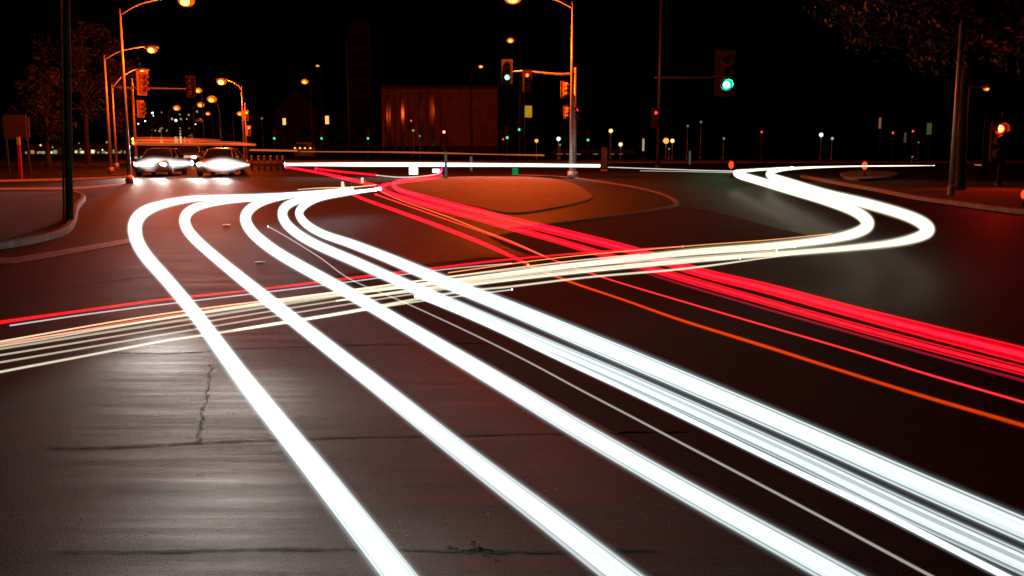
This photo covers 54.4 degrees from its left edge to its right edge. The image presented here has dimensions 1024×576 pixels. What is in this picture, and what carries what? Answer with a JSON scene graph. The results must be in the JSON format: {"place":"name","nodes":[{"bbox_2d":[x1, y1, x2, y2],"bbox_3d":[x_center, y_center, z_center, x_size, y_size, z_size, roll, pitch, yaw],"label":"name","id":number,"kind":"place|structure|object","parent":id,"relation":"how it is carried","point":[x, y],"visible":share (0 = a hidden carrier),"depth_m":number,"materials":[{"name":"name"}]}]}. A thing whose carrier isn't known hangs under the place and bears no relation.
{"place":"outdoors","nodes":[
{"label":"outdoors","id":0,"kind":"place"},
{"bbox_2d":[21,143,73,154],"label":"shop building","id":1,"kind":"structure","parent":0,"point":[34,149],"depth_m":116.87,"materials":[{"name":"paint"}]},
{"bbox_2d":[0,157,119,165],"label":"lawn","id":2,"kind":"structure","parent":0,"point":[77,161],"depth_m":79.17,"materials":[{"name":"plant"}]},
{"bbox_2d":[8,61,76,166],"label":"street tree","id":3,"kind":"object","parent":2,"relation":"on","point":[49,77],"visible":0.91,"depth_m":66.79,"materials":[{"name":"brown plant"}]},
{"bbox_2d":[14,16,149,163],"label":"street tree","id":4,"kind":"object","parent":2,"relation":"on","point":[84,90],"visible":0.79,"depth_m":70.90,"materials":[{"name":"brown plant"}]},
{"bbox_2d":[72,142,151,154],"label":"shop building","id":5,"kind":"structure","parent":0,"point":[97,147],"depth_m":118.83,"materials":[{"name":"paint"}]},
{"bbox_2d":[148,115,204,146],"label":"shop building","id":6,"kind":"structure","parent":0,"point":[178,140],"depth_m":207.67,"materials":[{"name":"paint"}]},
{"bbox_2d":[275,88,330,150],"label":"gabled house","id":7,"kind":"structure","parent":0,"point":[294,108],"depth_m":148.09,"materials":[{"name":"brown brick"}]},
{"bbox_2d":[282,127,287,135],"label":"window","id":8,"kind":"structure","parent":7,"relation":"in","point":[285,128],"depth_m":148.15,"materials":[{"name":"black glass"}]},
{"bbox_2d":[304,127,309,135],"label":"window","id":9,"kind":"structure","parent":7,"relation":"in","point":[307,129],"depth_m":148.15,"materials":[{"name":"black glass"}]},
{"bbox_2d":[348,21,381,149],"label":"tower building","id":10,"kind":"structure","parent":0,"point":[365,68],"depth_m":162.35,"materials":[{"name":"black glass"}]},
{"bbox_2d":[432,169,439,173],"bbox_3d":[-4.177,-6.397,54.678,0.458,0.310,0.250,0,9,0],"label":"lit marker","id":11,"kind":"object","parent":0,"point":[435,171],"visible":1,"depth_m":54.59,"materials":[{"name":"paint"}]},
{"bbox_2d":[381,85,499,153],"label":"brick building","id":12,"kind":"structure","parent":0,"point":[431,110],"depth_m":120.17,"materials":[{"name":"brown brick"}]},
{"bbox_2d":[386,94,390,145],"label":"window","id":13,"kind":"structure","parent":12,"relation":"in","point":[387,95],"depth_m":120.32,"materials":[{"name":"orange glass"}]},
{"bbox_2d":[401,94,404,145],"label":"window","id":14,"kind":"structure","parent":12,"relation":"in","point":[402,95],"depth_m":120.27,"materials":[{"name":"orange glass"}]},
{"bbox_2d":[419,94,423,145],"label":"window","id":15,"kind":"structure","parent":12,"relation":"in","point":[420,95],"depth_m":120.27,"materials":[{"name":"black glass"}]},
{"bbox_2d":[429,94,434,145],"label":"window","id":16,"kind":"structure","parent":12,"relation":"in","point":[431,96],"depth_m":120.27,"materials":[{"name":"brown glass"}]},
{"bbox_2d":[0,138,1023,575],"bbox_3d":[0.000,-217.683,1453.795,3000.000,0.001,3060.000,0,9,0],"label":"road","id":17,"kind":"structure","parent":0,"point":[306,232],"depth_m":8.83,"materials":[{"name":"asphalt"}]},
{"bbox_2d":[1,115,30,177],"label":"board sign","id":18,"kind":"object","parent":17,"relation":"on","point":[13,126],"visible":0.99,"depth_m":49.89,"materials":[{"name":"paint"}]},
{"bbox_2d":[0,95,35,149],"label":"street tree","id":19,"kind":"object","parent":17,"relation":"on","point":[7,101],"visible":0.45,"depth_m":156.77,"materials":[{"name":"brown plant"}]},
{"bbox_2d":[16,137,22,178],"bbox_3d":[-23.864,-6.295,48.238,0.164,2.033,0.100,0,9,0],"label":"marker post","id":20,"kind":"object","parent":17,"relation":"on","point":[19,157],"visible":1,"depth_m":48.20,"materials":[{"name":"red paint"}]},
{"bbox_2d":[0,192,79,240],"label":"grass verge","id":21,"kind":"object","parent":17,"relation":"on","point":[24,214],"depth_m":25.20,"materials":[{"name":"plant"}]},
{"bbox_2d":[60,0,73,220],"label":"utility pole","id":22,"kind":"object","parent":21,"relation":"on","point":[66,114],"visible":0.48,"depth_m":22.65,"materials":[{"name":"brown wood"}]},
{"bbox_2d":[0,191,85,248],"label":"kerb","id":23,"kind":"structure","parent":17,"relation":"on","point":[67,227],"depth_m":19.77,"materials":[{"name":"concrete"}]},
{"bbox_2d":[0,238,131,262],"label":"painted line","id":24,"kind":"object","parent":17,"relation":"on","point":[52,253],"visible":1,"depth_m":17.48,"materials":[{"name":"paint"}]},
{"bbox_2d":[3,276,156,296],"bbox_3d":[-5.816,-0.036,13.594,0.228,0.001,2.417,5,10,32],"label":"road crack","id":25,"kind":"object","parent":17,"relation":"on","point":[78,286],"visible":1,"depth_m":13.49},
{"bbox_2d":[111,68,148,168],"bbox_3d":[-24.461,-10.892,64.025,2.624,6.405,0.532,0,9,0],"label":"street lamp","id":26,"kind":"object","parent":17,"relation":"on","point":[116,164],"visible":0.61,"depth_m":64.01,"materials":[{"name":"metal"}]},
{"bbox_2d":[103,45,158,173],"bbox_3d":[-21.065,-9.916,55.375,3.251,7.060,0.500,0,9,0],"label":"street lamp","id":27,"kind":"object","parent":17,"relation":"on","point":[151,48],"visible":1,"depth_m":55.27,"materials":[{"name":"metal"}]},
{"bbox_2d":[128,112,160,152],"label":"street tree","id":28,"kind":"object","parent":17,"relation":"on","point":[150,136],"visible":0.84,"depth_m":108.55,"materials":[{"name":"brown plant"}]},
{"bbox_2d":[116,71,195,169],"bbox_3d":[-22.219,-10.453,62.224,5.022,6.075,0.862,0,9,0],"label":"signal mast","id":29,"kind":"object","parent":17,"relation":"on","point":[142,87],"visible":0.98,"depth_m":61.99,"materials":[{"name":"metal"}]},
{"bbox_2d":[118,0,194,182],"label":"street lamp","id":30,"kind":"object","parent":17,"relation":"on","point":[129,175],"visible":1,"depth_m":43.50,"materials":[{"name":"metal"}]},
{"bbox_2d":[134,148,187,175],"bbox_3d":[-18.802,-6.786,53.370,2.160,1.470,4.518,-1,9,-5],"label":"waiting car","id":31,"kind":"object","parent":17,"relation":"on","point":[170,161],"visible":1,"depth_m":52.42,"materials":[{"name":"silver metal"}]},
{"bbox_2d":[150,108,182,147],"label":"street tree","id":32,"kind":"object","parent":17,"relation":"on","point":[163,117],"visible":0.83,"depth_m":132.84,"materials":[{"name":"black plant"}]},
{"bbox_2d":[168,105,180,147],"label":"street lamp","id":33,"kind":"object","parent":17,"relation":"on","point":[176,107],"visible":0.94,"depth_m":131.59,"materials":[{"name":"metal"}]},
{"bbox_2d":[166,107,206,144],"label":"street tree","id":34,"kind":"object","parent":17,"relation":"on","point":[190,122],"visible":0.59,"depth_m":148.00,"materials":[{"name":"black plant"}]},
{"bbox_2d":[179,145,206,162],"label":"waiting car","id":35,"kind":"object","parent":17,"relation":"on","point":[191,153],"visible":0.38,"depth_m":70.93,"materials":[{"name":"black paint"}]},
{"bbox_2d":[193,102,204,144],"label":"street lamp","id":36,"kind":"object","parent":17,"relation":"on","point":[199,104],"visible":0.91,"depth_m":131.61,"materials":[{"name":"metal"}]},
{"bbox_2d":[196,88,204,146],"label":"street lamp","id":37,"kind":"object","parent":17,"relation":"on","point":[198,90],"visible":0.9,"depth_m":119.02,"materials":[{"name":"metal"}]},
{"bbox_2d":[194,364,212,442],"bbox_3d":[-2.378,0.851,7.724,0.058,0.001,2.414,-2,9,-14],"label":"road crack","id":38,"kind":"object","parent":17,"relation":"on","point":[201,427],"visible":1,"depth_m":7.28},
{"bbox_2d":[205,112,213,147],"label":"street lamp","id":39,"kind":"object","parent":17,"relation":"on","point":[208,113],"visible":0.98,"depth_m":156.63,"materials":[{"name":"metal"}]},
{"bbox_2d":[192,114,226,148],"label":"street tree","id":40,"kind":"object","parent":17,"relation":"on","point":[208,121],"visible":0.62,"depth_m":162.72,"materials":[{"name":"black plant"}]},
{"bbox_2d":[206,96,221,147],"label":"street lamp","id":41,"kind":"object","parent":17,"relation":"on","point":[211,99],"visible":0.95,"depth_m":99.79,"materials":[{"name":"metal"}]},
{"bbox_2d":[196,148,245,175],"bbox_3d":[-15.576,-6.786,53.370,2.160,1.470,4.518,-1,9,-3],"label":"waiting car","id":42,"kind":"object","parent":17,"relation":"on","point":[231,161],"visible":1,"depth_m":52.37,"materials":[{"name":"white paint"}]},
{"bbox_2d":[215,78,246,164],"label":"street lamp","id":43,"kind":"object","parent":17,"relation":"on","point":[221,81],"visible":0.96,"depth_m":73.29,"materials":[{"name":"metal"}]},
{"bbox_2d":[232,111,241,147],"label":"street lamp","id":44,"kind":"object","parent":17,"relation":"on","point":[239,113],"visible":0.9,"depth_m":139.20,"materials":[{"name":"metal"}]},
{"bbox_2d":[243,102,250,163],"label":"signal mast","id":45,"kind":"object","parent":17,"relation":"on","point":[247,127],"visible":0.97,"depth_m":75.59,"materials":[{"name":"metal"}]},
{"bbox_2d":[272,127,277,157],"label":"traffic signal","id":46,"kind":"object","parent":17,"relation":"on","point":[274,135],"visible":1,"depth_m":96.42,"materials":[{"name":"paint"}]},
{"bbox_2d":[276,155,278,169],"bbox_3d":[-14.490,-7.730,61.453,0.150,0.920,0.150,0,9,0],"label":"bollard","id":47,"kind":"object","parent":17,"relation":"on","point":[277,166],"visible":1,"depth_m":61.41,"materials":[{"name":"paint"}]},
{"bbox_2d":[282,118,286,153],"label":"lit sign","id":48,"kind":"object","parent":17,"relation":"on","point":[284,121],"visible":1,"depth_m":119.25,"materials":[{"name":"paint"}]},
{"bbox_2d":[111,343,485,353],"bbox_3d":[-1.961,0.573,9.566,3.638,0.001,0.193,-1,9,-8],"label":"road crack","id":49,"kind":"object","parent":17,"relation":"on","point":[296,346],"visible":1,"depth_m":9.62,"materials":[{"name":"asphalt"}]},
{"bbox_2d":[300,79,312,156],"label":"street lamp","id":50,"kind":"object","parent":17,"relation":"on","point":[304,81],"visible":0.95,"depth_m":103.97,"materials":[{"name":"metal"}]},
{"bbox_2d":[294,142,322,159],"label":"parked van","id":51,"kind":"object","parent":17,"relation":"on","point":[303,149],"visible":1,"depth_m":91.20,"materials":[{"name":"black paint"}]},
{"bbox_2d":[314,63,323,153],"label":"street lamp","id":52,"kind":"object","parent":17,"relation":"on","point":[317,65],"visible":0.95,"depth_m":124.91,"materials":[{"name":"metal"}]},
{"bbox_2d":[319,127,324,157],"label":"traffic signal","id":53,"kind":"object","parent":17,"relation":"on","point":[321,134],"visible":0.93,"depth_m":100.27,"materials":[{"name":"paint"}]},
{"bbox_2d":[325,115,329,153],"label":"lit sign","id":54,"kind":"object","parent":17,"relation":"on","point":[327,120],"visible":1,"depth_m":119.18,"materials":[{"name":"paint"}]},
{"bbox_2d":[346,40,350,156],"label":"utility pole","id":55,"kind":"object","parent":17,"relation":"on","point":[349,148],"visible":1,"depth_m":103.92,"materials":[{"name":"paint"}]},
{"bbox_2d":[57,547,655,552],"bbox_3d":[-0.758,1.282,4.873,2.931,0.001,0.072,0,9,0],"label":"road crack","id":56,"kind":"object","parent":17,"relation":"on","point":[450,550],"visible":1,"depth_m":4.87,"materials":[{"name":"asphalt"}]},
{"bbox_2d":[47,432,682,447],"bbox_3d":[-0.917,1.008,6.685,4.247,0.001,0.126,-1,9,-5],"label":"road crack","id":57,"kind":"object","parent":17,"relation":"on","point":[327,437],"visible":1,"depth_m":6.70,"materials":[{"name":"asphalt"}]},
{"bbox_2d":[365,127,370,157],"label":"traffic signal","id":58,"kind":"object","parent":17,"relation":"on","point":[368,134],"visible":1,"depth_m":100.30,"materials":[{"name":"paint"}]},
{"bbox_2d":[409,116,413,157],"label":"traffic signal","id":59,"kind":"object","parent":17,"relation":"on","point":[411,123],"visible":1,"depth_m":96.34,"materials":[{"name":"paint"}]},
{"bbox_2d":[408,167,418,175],"bbox_3d":[-5.130,-6.056,51.845,0.530,0.482,0.250,0,9,0],"label":"lit marker","id":60,"kind":"object","parent":17,"relation":"on","point":[413,171],"visible":1,"depth_m":51.76,"materials":[{"name":"paint"}]},
{"bbox_2d":[440,125,447,164],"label":"traffic signal","id":61,"kind":"object","parent":17,"relation":"on","point":[444,135],"visible":1,"depth_m":73.68,"materials":[{"name":"paint"}]},
{"bbox_2d":[446,545,507,554],"bbox_3d":[-0.174,1.282,4.877,0.324,0.001,0.087,1,9,6],"label":"road crack","id":62,"kind":"object","parent":17,"relation":"on","point":[476,548],"visible":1,"depth_m":4.88,"materials":[{"name":"asphalt"}]},
{"bbox_2d":[471,64,483,154],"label":"street lamp","id":63,"kind":"object","parent":17,"relation":"on","point":[480,65],"visible":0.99,"depth_m":113.60,"materials":[{"name":"metal"}]},
{"bbox_2d":[376,176,591,213],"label":"median island","id":64,"kind":"structure","parent":17,"relation":"on","point":[513,194],"depth_m":36.41,"materials":[{"name":"concrete"}]},
{"bbox_2d":[444,152,447,177],"bbox_3d":[-3.209,-5.947,48.290,0.135,1.329,0.250,0,9,0],"label":"lit marker","id":65,"kind":"object","parent":64,"relation":"on","point":[445,155],"visible":0.85,"depth_m":48.20,"materials":[{"name":"paint"}]},
{"bbox_2d":[470,541,500,560],"bbox_3d":[-0.142,1.284,4.858,0.051,0.001,0.275,-5,10,-28],"label":"road crack","id":66,"kind":"object","parent":17,"relation":"on","point":[471,542],"visible":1,"depth_m":4.87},
{"bbox_2d":[501,134,505,156],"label":"traffic signal","id":67,"kind":"object","parent":17,"relation":"on","point":[503,143],"visible":0.91,"depth_m":104.61,"materials":[{"name":"paint"}]},
{"bbox_2d":[504,124,509,159],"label":"traffic signal","id":68,"kind":"object","parent":17,"relation":"on","point":[507,134],"visible":0.96,"depth_m":86.43,"materials":[{"name":"paint"}]},
{"bbox_2d":[506,38,521,157],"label":"street lamp","id":69,"kind":"object","parent":17,"relation":"on","point":[510,40],"visible":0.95,"depth_m":95.71,"materials":[{"name":"metal"}]},
{"bbox_2d":[512,168,517,175],"bbox_3d":[0.165,-5.964,51.318,0.334,0.457,0.250,0,9,0],"label":"lit marker","id":70,"kind":"object","parent":17,"relation":"on","point":[514,171],"visible":0.8,"depth_m":51.23,"materials":[{"name":"paint"}]},
{"bbox_2d":[516,117,521,158],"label":"traffic signal","id":71,"kind":"object","parent":17,"relation":"on","point":[519,126],"visible":0.98,"depth_m":92.75,"materials":[{"name":"paint"}]},
{"bbox_2d":[524,92,531,163],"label":"yellow sign","id":72,"kind":"object","parent":17,"relation":"on","point":[527,111],"visible":0.89,"depth_m":75.59,"materials":[{"name":"metal"}]},
{"bbox_2d":[505,0,574,178],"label":"street lamp","id":73,"kind":"object","parent":17,"relation":"on","point":[571,173],"visible":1,"depth_m":48.69,"materials":[{"name":"metal"}]},
{"bbox_2d":[502,59,581,177],"bbox_3d":[1.472,-8.445,49.707,3.978,5.844,0.766,0,9,0],"label":"signal mast","id":74,"kind":"object","parent":17,"relation":"on","point":[507,71],"visible":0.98,"depth_m":49.47,"materials":[{"name":"metal"}]},
{"bbox_2d":[557,136,560,159],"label":"post lamp","id":75,"kind":"object","parent":17,"relation":"on","point":[558,138],"visible":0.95,"depth_m":89.62,"materials":[{"name":"metal"}]},
{"bbox_2d":[585,128,590,158],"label":"traffic signal","id":76,"kind":"object","parent":17,"relation":"on","point":[588,136],"visible":0.98,"depth_m":92.86,"materials":[{"name":"paint"}]},
{"bbox_2d":[510,174,678,229],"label":"curved kerb","id":77,"kind":"structure","parent":17,"relation":"on","point":[676,202],"depth_m":26.64,"materials":[{"name":"concrete"}]},
{"bbox_2d":[600,147,607,170],"bbox_3d":[5.538,-7.737,59.804,0.388,1.427,0.500,0,9,0],"label":"control cabinet","id":78,"kind":"object","parent":17,"relation":"on","point":[603,157],"visible":0.98,"depth_m":59.62,"materials":[{"name":"metal"}]},
{"bbox_2d":[609,128,612,158],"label":"post lamp","id":79,"kind":"object","parent":17,"relation":"on","point":[610,130],"visible":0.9,"depth_m":92.90,"materials":[{"name":"metal"}]},
{"bbox_2d":[641,138,644,158],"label":"lit sign","id":80,"kind":"object","parent":17,"relation":"on","point":[643,145],"visible":0.93,"depth_m":92.92,"materials":[{"name":"paint"}]},
{"bbox_2d":[489,207,807,257],"bbox_3d":[3.911,-1.337,22.203,5.708,0.001,12.631,5,10,31],"label":"road patch","id":81,"kind":"object","parent":17,"relation":"on","point":[676,229],"visible":0.98,"depth_m":20.52,"materials":[{"name":"asphalt"}]},
{"bbox_2d":[663,137,668,158],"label":"post lamp","id":82,"kind":"object","parent":17,"relation":"on","point":[665,140],"visible":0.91,"depth_m":92.83,"materials":[{"name":"metal"}]},
{"bbox_2d":[670,138,673,158],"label":"post lamp","id":83,"kind":"object","parent":17,"relation":"on","point":[672,140],"visible":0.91,"depth_m":92.96,"materials":[{"name":"metal"}]},
{"bbox_2d":[333,254,1023,575],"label":"trails","id":84,"kind":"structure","parent":17,"relation":"on","point":[894,446],"depth_m":8.04,"materials":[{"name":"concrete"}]},
{"bbox_2d":[686,125,688,159],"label":"post lamp","id":85,"kind":"object","parent":17,"relation":"on","point":[687,143],"visible":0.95,"depth_m":89.61,"materials":[{"name":"metal"}]},
{"bbox_2d":[688,150,690,164],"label":"lit sign","id":86,"kind":"object","parent":17,"relation":"on","point":[689,157],"visible":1,"depth_m":73.86,"materials":[{"name":"paint"}]},
{"bbox_2d":[651,0,735,169],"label":"signal mast","id":87,"kind":"object","parent":17,"relation":"on","point":[725,73],"visible":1,"depth_m":62.00,"materials":[{"name":"metal"}]},
{"bbox_2d":[699,120,701,158],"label":"post lamp","id":88,"kind":"object","parent":17,"relation":"on","point":[700,141],"visible":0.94,"depth_m":92.92,"materials":[{"name":"metal"}]},
{"bbox_2d":[729,160,733,176],"bbox_3d":[11.290,-6.160,51.288,0.260,0.853,0.260,0,9,0],"label":"beacon post","id":89,"kind":"object","parent":17,"relation":"on","point":[731,164],"visible":1,"depth_m":51.20,"materials":[{"name":"paint"}]},
{"bbox_2d":[758,126,763,159],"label":"traffic signal","id":90,"kind":"object","parent":17,"relation":"on","point":[761,135],"visible":0.97,"depth_m":86.38,"materials":[{"name":"paint"}]},
{"bbox_2d":[819,132,822,159],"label":"post lamp","id":91,"kind":"object","parent":17,"relation":"on","point":[821,134],"visible":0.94,"depth_m":86.53,"materials":[{"name":"metal"}]},
{"bbox_2d":[840,170,897,180],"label":"traffic island","id":92,"kind":"structure","parent":17,"relation":"on","point":[869,175],"depth_m":49.66,"materials":[{"name":"concrete"}]},
{"bbox_2d":[862,161,867,176],"bbox_3d":[17.115,-5.733,48.323,0.260,0.895,0.260,0,9,0],"label":"beacon post","id":93,"kind":"object","parent":92,"relation":"on","point":[864,165],"visible":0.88,"depth_m":48.23,"materials":[{"name":"paint"}]},
{"bbox_2d":[800,175,1023,213],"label":"roadside kerb","id":94,"kind":"structure","parent":17,"relation":"on","point":[960,203],"depth_m":31.56,"materials":[{"name":"concrete"}]},
{"bbox_2d":[812,176,1023,208],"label":"roadside verge","id":95,"kind":"structure","parent":17,"relation":"on","point":[1007,194],"depth_m":36.15,"materials":[{"name":"plant"}]},
{"bbox_2d":[802,0,1023,189],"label":"street tree","id":96,"kind":"object","parent":95,"relation":"on","point":[969,12],"visible":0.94,"depth_m":34.91,"materials":[{"name":"brown plant"}]},
{"bbox_2d":[947,20,963,195],"bbox_3d":[14.585,-5.832,32.678,0.212,5.768,0.212,0,9,0],"label":"utility pole","id":97,"kind":"object","parent":95,"relation":"on","point":[951,188],"visible":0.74,"depth_m":32.65,"materials":[{"name":"metal"}]},
{"bbox_2d":[981,111,1010,185],"bbox_3d":[19.011,-5.396,38.974,0.899,3.024,0.861,0,9,0],"label":"traffic signal","id":98,"kind":"object","parent":95,"relation":"on","point":[996,140],"visible":0.98,"depth_m":38.98,"materials":[{"name":"paint"}]},
{"bbox_2d":[969,0,1023,74],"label":"street tree","id":99,"kind":"object","parent":95,"relation":"on","point":[1015,47],"visible":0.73,"depth_m":35.79,"materials":[{"name":"brown plant"}]},
{"bbox_2d":[1021,188,1023,205],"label":"beacon post","id":100,"kind":"object","parent":95,"relation":"on","point":[1022,194],"visible":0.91,"depth_m":27.88,"materials":[{"name":"paint"}]},
{"bbox_2d":[967,85,991,129],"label":"street lamp","id":101,"kind":"object","parent":17,"relation":"on","point":[986,87],"visible":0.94,"depth_m":71.04,"materials":[{"name":"metal"}]},
{"bbox_2d":[0,0,1023,137],"label":"sky","id":102,"kind":"structure","parent":0,"point":[265,47],"materials":[{"name":"black"}]},
{"bbox_2d":[118,160,1023,162],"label":"pavement","id":103,"kind":"structure","parent":0,"point":[618,161],"depth_m":79.59,"materials":[{"name":"concrete"}]},
{"bbox_2d":[877,117,881,160],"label":"lit sign","id":104,"kind":"object","parent":103,"relation":"on","point":[879,125],"visible":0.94,"depth_m":80.76,"materials":[{"name":"paint"}]},
{"bbox_2d":[888,127,894,160],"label":"traffic signal","id":105,"kind":"object","parent":103,"relation":"on","point":[891,138],"visible":0.98,"depth_m":80.81,"materials":[{"name":"paint"}]},
{"bbox_2d":[902,132,906,160],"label":"lit sign","id":106,"kind":"object","parent":103,"relation":"on","point":[905,137],"visible":0.94,"depth_m":80.82,"materials":[{"name":"paint"}]},
{"bbox_2d":[908,125,914,160],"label":"traffic signal","id":107,"kind":"object","parent":103,"relation":"on","point":[911,136],"visible":0.95,"depth_m":80.78,"materials":[{"name":"paint"}]},
{"bbox_2d":[925,122,931,160],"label":"lit sign","id":108,"kind":"object","parent":103,"relation":"on","point":[928,130],"visible":0.93,"depth_m":80.71,"materials":[{"name":"paint"}]},
{"bbox_2d":[551,149,600,154],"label":"shop building","id":109,"kind":"structure","parent":0,"point":[581,151],"depth_m":118.75,"materials":[{"name":"paint"}]},
{"bbox_2d":[607,149,634,154],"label":"shop building","id":110,"kind":"structure","parent":0,"point":[623,151],"depth_m":118.74,"materials":[{"name":"paint"}]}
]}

